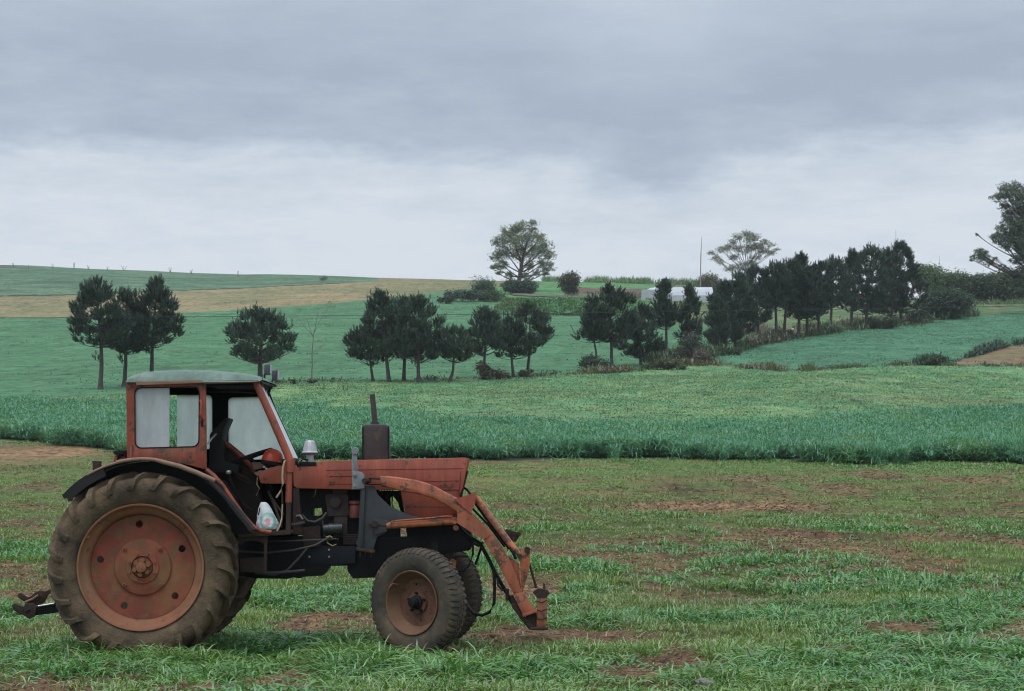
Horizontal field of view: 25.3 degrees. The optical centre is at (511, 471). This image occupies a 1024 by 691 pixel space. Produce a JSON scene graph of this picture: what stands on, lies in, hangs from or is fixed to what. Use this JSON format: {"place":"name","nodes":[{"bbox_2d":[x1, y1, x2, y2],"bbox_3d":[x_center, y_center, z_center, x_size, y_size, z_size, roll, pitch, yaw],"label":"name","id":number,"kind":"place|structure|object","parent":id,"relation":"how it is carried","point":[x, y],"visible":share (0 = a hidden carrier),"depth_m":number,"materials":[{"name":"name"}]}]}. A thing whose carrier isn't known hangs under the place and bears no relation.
{"place":"outdoors","nodes":[
{"label":"outdoors","id":0,"kind":"place"},
{"bbox_2d":[0,265,1023,690],"bbox_3d":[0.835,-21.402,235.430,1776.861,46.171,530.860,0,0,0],"label":"ground","id":1,"kind":"structure","parent":0,"point":[54,351],"depth_m":117.00,"materials":[{"name":"green plant"}]},
{"bbox_2d":[66,273,135,389],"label":"pine tree","id":2,"kind":"object","parent":1,"relation":"on","point":[91,294],"visible":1,"depth_m":120.84,"materials":[{"name":"green plant"}]},
{"bbox_2d":[100,285,156,386],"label":"pine tree","id":3,"kind":"object","parent":1,"relation":"on","point":[126,297],"visible":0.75,"depth_m":123.17,"materials":[{"name":"green plant"}]},
{"bbox_2d":[128,273,186,371],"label":"pine tree","id":4,"kind":"object","parent":1,"relation":"on","point":[155,294],"visible":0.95,"depth_m":123.26,"materials":[{"name":"green plant"}]},
{"bbox_2d":[221,302,298,376],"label":"pine tree","id":5,"kind":"object","parent":1,"relation":"on","point":[260,328],"visible":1,"depth_m":120.31,"materials":[{"name":"green plant"}]},
{"bbox_2d":[12,364,549,654],"bbox_3d":[-2.069,0.336,20.299,4.824,2.599,1.952,0,0,0],"label":"tractor","id":6,"kind":"object","parent":1,"relation":"on","point":[172,547],"visible":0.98,"depth_m":19.72,"materials":[{"name":"red metal"}]},
{"bbox_2d":[256,502,278,530],"bbox_3d":[-2.126,0.386,19.827,0.198,0.250,0.162,0,0,0],"label":"plastic bag","id":7,"kind":"object","parent":6,"relation":"on","point":[266,518],"visible":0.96,"depth_m":19.78,"materials":[{"name":"white plastic"}]},
{"bbox_2d":[261,449,282,465],"bbox_3d":[-2.105,-0.131,20.081,0.197,0.148,0.201,11,-4,-20],"label":"helmet","id":8,"kind":"object","parent":6,"relation":"on","point":[274,457],"visible":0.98,"depth_m":20.01,"materials":[{"name":"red plastic"}]},
{"bbox_2d":[307,379,317,382],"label":"shrub","id":9,"kind":"object","parent":1,"relation":"on","point":[312,380],"visible":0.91,"depth_m":121.20,"materials":[{"name":"green plant"}]},
{"bbox_2d":[293,301,335,378],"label":"bare sapling","id":10,"kind":"object","parent":1,"relation":"on","point":[313,334],"visible":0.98,"depth_m":122.00,"materials":[{"name":"grey plant"}]},
{"bbox_2d":[342,323,396,380],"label":"pine tree","id":11,"kind":"object","parent":1,"relation":"on","point":[355,349],"visible":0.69,"depth_m":123.57,"materials":[{"name":"green plant"}]},
{"bbox_2d":[358,287,408,381],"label":"pine tree","id":12,"kind":"object","parent":1,"relation":"on","point":[379,306],"visible":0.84,"depth_m":122.64,"materials":[{"name":"green plant"}]},
{"bbox_2d":[380,291,432,380],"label":"pine tree","id":13,"kind":"object","parent":1,"relation":"on","point":[401,300],"visible":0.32,"depth_m":123.54,"materials":[{"name":"green plant"}]},
{"bbox_2d":[382,289,446,381],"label":"pine tree","id":14,"kind":"object","parent":1,"relation":"on","point":[415,305],"visible":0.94,"depth_m":122.06,"materials":[{"name":"green plant"}]},
{"bbox_2d":[436,295,453,303],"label":"bush","id":15,"kind":"object","parent":1,"relation":"on","point":[448,299],"visible":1,"depth_m":238.85,"materials":[{"name":"green plant"}]},
{"bbox_2d":[431,322,477,381],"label":"pine tree","id":16,"kind":"object","parent":1,"relation":"on","point":[451,345],"visible":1,"depth_m":122.38,"materials":[{"name":"green plant"}]},
{"bbox_2d":[443,288,480,301],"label":"bush","id":17,"kind":"object","parent":1,"relation":"on","point":[471,295],"visible":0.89,"depth_m":242.94,"materials":[{"name":"green plant"}]},
{"bbox_2d":[469,274,496,292],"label":"bush","id":18,"kind":"object","parent":1,"relation":"on","point":[485,284],"visible":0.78,"depth_m":250.82,"materials":[{"name":"green plant"}]},
{"bbox_2d":[458,303,508,378],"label":"pine tree","id":19,"kind":"object","parent":1,"relation":"on","point":[489,324],"visible":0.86,"depth_m":124.78,"materials":[{"name":"green plant"}]},
{"bbox_2d":[472,360,496,379],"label":"shrub","id":20,"kind":"object","parent":1,"relation":"on","point":[484,371],"visible":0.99,"depth_m":124.77,"materials":[{"name":"brown plant"}]},
{"bbox_2d":[477,288,506,301],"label":"bush","id":21,"kind":"object","parent":1,"relation":"on","point":[492,295],"visible":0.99,"depth_m":243.62,"materials":[{"name":"green plant"}]},
{"bbox_2d":[489,369,511,378],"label":"shrub","id":22,"kind":"object","parent":1,"relation":"on","point":[500,374],"visible":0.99,"depth_m":124.73,"materials":[{"name":"brown plant"}]},
{"bbox_2d":[0,439,1023,690],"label":"grass","id":23,"kind":"structure","parent":1,"relation":"on","point":[360,659],"depth_m":23.26,"materials":[{"name":"green plant"}]},
{"bbox_2d":[0,394,1023,465],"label":"field crop","id":24,"kind":"object","parent":1,"relation":"on","point":[962,432],"visible":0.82,"depth_m":68.75,"materials":[{"name":"green plant"}]},
{"bbox_2d":[0,271,1023,422],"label":"meadow grass","id":25,"kind":"structure","parent":1,"relation":"on","point":[509,307],"depth_m":113.75,"materials":[{"name":"green plant"}]},
{"bbox_2d":[0,464,1023,690],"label":"dry straw","id":26,"kind":"object","parent":1,"relation":"on","point":[707,503],"visible":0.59,"depth_m":39.14,"materials":[{"name":"brown plant"}]},
{"bbox_2d":[0,521,1023,690],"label":"soil clods","id":27,"kind":"object","parent":1,"relation":"on","point":[662,657],"visible":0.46,"depth_m":27.75,"materials":[{"name":"brown soil"}]},
{"bbox_2d":[489,310,542,376],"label":"pine tree","id":28,"kind":"object","parent":1,"relation":"on","point":[511,329],"visible":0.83,"depth_m":126.72,"materials":[{"name":"green plant"}]},
{"bbox_2d":[499,276,539,293],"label":"bush","id":29,"kind":"object","parent":1,"relation":"on","point":[524,286],"visible":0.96,"depth_m":260.80,"materials":[{"name":"green plant"}]},
{"bbox_2d":[487,218,557,282],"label":"leafy tree","id":30,"kind":"object","parent":1,"relation":"on","point":[511,233],"visible":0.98,"depth_m":269.61,"materials":[{"name":"green plant"}]},
{"bbox_2d":[517,368,534,376],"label":"shrub","id":31,"kind":"object","parent":1,"relation":"on","point":[524,373],"visible":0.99,"depth_m":126.78,"materials":[{"name":"green plant"}]},
{"bbox_2d":[512,296,555,369],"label":"pine tree","id":32,"kind":"object","parent":1,"relation":"on","point":[538,322],"visible":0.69,"depth_m":128.29,"materials":[{"name":"green plant"}]},
{"bbox_2d":[513,293,598,298],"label":"field strip","id":33,"kind":"structure","parent":1,"relation":"on","point":[532,295],"depth_m":232.80,"materials":[{"name":"soil"}]},
{"bbox_2d":[556,270,581,294],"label":"bush","id":34,"kind":"object","parent":1,"relation":"on","point":[569,283],"visible":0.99,"depth_m":257.54,"materials":[{"name":"green plant"}]},
{"bbox_2d":[570,315,614,360],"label":"pine tree","id":35,"kind":"object","parent":1,"relation":"on","point":[596,333],"visible":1,"depth_m":134.10,"materials":[{"name":"green plant"}]},
{"bbox_2d":[577,352,613,368],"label":"shrub","id":36,"kind":"object","parent":1,"relation":"on","point":[589,361],"visible":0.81,"depth_m":132.98,"materials":[{"name":"green plant"}]},
{"bbox_2d":[579,279,643,364],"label":"pine tree","id":37,"kind":"object","parent":1,"relation":"on","point":[613,299],"visible":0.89,"depth_m":134.13,"materials":[{"name":"green plant"}]},
{"bbox_2d":[613,300,667,365],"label":"pine tree","id":38,"kind":"object","parent":1,"relation":"on","point":[636,348],"visible":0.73,"depth_m":139.28,"materials":[{"name":"green plant"}]},
{"bbox_2d":[274,273,1023,383],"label":"undergrowth","id":39,"kind":"object","parent":1,"relation":"on","point":[767,335],"visible":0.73,"depth_m":156.17,"materials":[{"name":"green plant"}]},
{"bbox_2d":[646,358,688,369],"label":"shrub","id":40,"kind":"object","parent":1,"relation":"on","point":[663,363],"visible":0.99,"depth_m":135.49,"materials":[{"name":"green plant"}]},
{"bbox_2d":[649,276,686,350],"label":"pine tree","id":41,"kind":"object","parent":1,"relation":"on","point":[667,318],"visible":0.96,"depth_m":144.66,"materials":[{"name":"green plant"}]},
{"bbox_2d":[641,279,712,301],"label":"greenhouse","id":42,"kind":"object","parent":1,"relation":"on","point":[677,294],"visible":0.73,"depth_m":251.74,"materials":[{"name":"white plastic"}]},
{"bbox_2d":[673,281,705,348],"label":"pine tree","id":43,"kind":"object","parent":1,"relation":"on","point":[691,299],"visible":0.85,"depth_m":145.97,"materials":[{"name":"green plant"}]},
{"bbox_2d":[670,329,710,356],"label":"shrub","id":44,"kind":"object","parent":1,"relation":"on","point":[689,341],"visible":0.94,"depth_m":143.25,"materials":[{"name":"green plant"}]},
{"bbox_2d":[700,239,701,286],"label":"mast","id":45,"kind":"object","parent":1,"relation":"on","point":[700,263],"visible":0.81,"depth_m":261.95,"materials":[{"name":"metal"}]},
{"bbox_2d":[688,678,715,688],"bbox_3d":[1.399,1.565,16.800,0.196,0.099,0.180,0,0,-38],"label":"stone","id":46,"kind":"object","parent":1,"relation":"on","point":[704,682],"visible":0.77,"depth_m":16.73,"materials":[{"name":"grey stone"}]},
{"bbox_2d":[692,347,713,363],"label":"shrub","id":47,"kind":"object","parent":1,"relation":"on","point":[706,355],"visible":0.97,"depth_m":140.91,"materials":[{"name":"brown plant"}]},
{"bbox_2d":[692,270,721,294],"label":"bush","id":48,"kind":"object","parent":1,"relation":"on","point":[708,281],"visible":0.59,"depth_m":263.53,"materials":[{"name":"green plant"}]},
{"bbox_2d":[701,291,732,344],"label":"pine tree","id":49,"kind":"object","parent":1,"relation":"on","point":[719,306],"visible":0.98,"depth_m":152.60,"materials":[{"name":"green plant"}]},
{"bbox_2d":[704,277,747,346],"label":"pine tree","id":50,"kind":"object","parent":1,"relation":"on","point":[726,289],"visible":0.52,"depth_m":159.40,"materials":[{"name":"green plant"}]},
{"bbox_2d":[719,346,741,354],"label":"shrub","id":51,"kind":"object","parent":1,"relation":"on","point":[737,351],"visible":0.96,"depth_m":150.76,"materials":[{"name":"green plant"}]},
{"bbox_2d":[716,269,760,345],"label":"pine tree","id":52,"kind":"object","parent":1,"relation":"on","point":[741,284],"visible":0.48,"depth_m":160.53,"materials":[{"name":"green plant"}]},
{"bbox_2d":[707,229,780,274],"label":"feathery tree","id":53,"kind":"object","parent":1,"relation":"on","point":[759,246],"visible":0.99,"depth_m":236.08,"materials":[{"name":"green plant"}]},
{"bbox_2d":[737,263,776,333],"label":"pine tree","id":54,"kind":"object","parent":1,"relation":"on","point":[752,272],"visible":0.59,"depth_m":169.87,"materials":[{"name":"green plant"}]},
{"bbox_2d":[752,259,793,332],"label":"pine tree","id":55,"kind":"object","parent":1,"relation":"on","point":[776,268],"visible":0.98,"depth_m":170.21,"materials":[{"name":"green plant"}]},
{"bbox_2d":[769,257,807,330],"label":"pine tree","id":56,"kind":"object","parent":1,"relation":"on","point":[793,263],"visible":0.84,"depth_m":171.43,"materials":[{"name":"green plant"}]},
{"bbox_2d":[782,250,821,336],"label":"pine tree","id":57,"kind":"object","parent":1,"relation":"on","point":[809,285],"visible":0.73,"depth_m":172.42,"materials":[{"name":"green plant"}]},
{"bbox_2d":[792,260,828,335],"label":"pine tree","id":58,"kind":"object","parent":1,"relation":"on","point":[820,301],"visible":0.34,"depth_m":174.50,"materials":[{"name":"green plant"}]},
{"bbox_2d":[810,259,836,331],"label":"pine tree","id":59,"kind":"object","parent":1,"relation":"on","point":[829,285],"visible":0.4,"depth_m":175.54,"materials":[{"name":"green plant"}]},
{"bbox_2d":[821,254,856,321],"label":"pine tree","id":60,"kind":"object","parent":1,"relation":"on","point":[835,268],"visible":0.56,"depth_m":182.96,"materials":[{"name":"green plant"}]},
{"bbox_2d":[839,247,866,326],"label":"pine tree","id":61,"kind":"object","parent":1,"relation":"on","point":[852,257],"visible":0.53,"depth_m":188.38,"materials":[{"name":"green plant"}]},
{"bbox_2d":[844,242,892,328],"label":"pine tree","id":62,"kind":"object","parent":1,"relation":"on","point":[867,289],"visible":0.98,"depth_m":185.50,"materials":[{"name":"green plant"}]},
{"bbox_2d":[868,315,900,328],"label":"shrub","id":63,"kind":"object","parent":1,"relation":"on","point":[892,322],"visible":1,"depth_m":185.81,"materials":[{"name":"green plant"}]},
{"bbox_2d":[874,245,911,318],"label":"pine tree","id":64,"kind":"object","parent":1,"relation":"on","point":[893,303],"visible":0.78,"depth_m":192.29,"materials":[{"name":"green plant"}]},
{"bbox_2d":[876,239,930,320],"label":"pine tree","id":65,"kind":"object","parent":1,"relation":"on","point":[904,249],"visible":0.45,"depth_m":194.35,"materials":[{"name":"green plant"}]},
{"bbox_2d":[906,308,933,319],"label":"shrub","id":66,"kind":"object","parent":1,"relation":"on","point":[919,312],"visible":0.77,"depth_m":196.12,"materials":[{"name":"green plant"}]},
{"bbox_2d":[908,262,951,303],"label":"hedge shrub","id":67,"kind":"object","parent":1,"relation":"on","point":[932,275],"visible":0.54,"depth_m":244.87,"materials":[{"name":"green plant"}]},
{"bbox_2d":[926,355,942,365],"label":"shrub","id":68,"kind":"object","parent":1,"relation":"on","point":[935,360],"visible":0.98,"depth_m":135.32,"materials":[{"name":"green plant"}]},
{"bbox_2d":[915,284,976,318],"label":"bush","id":69,"kind":"object","parent":1,"relation":"on","point":[955,301],"visible":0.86,"depth_m":200.28,"materials":[{"name":"green plant"}]},
{"bbox_2d":[941,267,981,300],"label":"hedge shrub","id":70,"kind":"object","parent":1,"relation":"on","point":[961,279],"visible":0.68,"depth_m":244.61,"materials":[{"name":"green plant"}]},
{"bbox_2d":[968,270,1001,303],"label":"hedge shrub","id":71,"kind":"object","parent":1,"relation":"on","point":[984,290],"visible":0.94,"depth_m":244.86,"materials":[{"name":"green plant"}]},
{"bbox_2d":[969,179,1023,294],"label":"leafy tree","id":72,"kind":"object","parent":1,"relation":"on","point":[1013,235],"visible":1,"depth_m":213.43,"materials":[{"name":"green plant"}]},
{"bbox_2d":[985,268,1020,301],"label":"hedge shrub","id":73,"kind":"object","parent":1,"relation":"on","point":[1005,292],"visible":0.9,"depth_m":244.74,"materials":[{"name":"green plant"}]},
{"bbox_2d":[1010,274,1023,298],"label":"hedge shrub","id":74,"kind":"object","parent":1,"relation":"on","point":[1020,293],"visible":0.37,"depth_m":245.02,"materials":[{"name":"green plant"}]},
{"bbox_2d":[0,0,1023,298],"label":"sky","id":75,"kind":"structure","parent":0,"point":[352,138],"materials":[{"name":"grey"}]}
]}

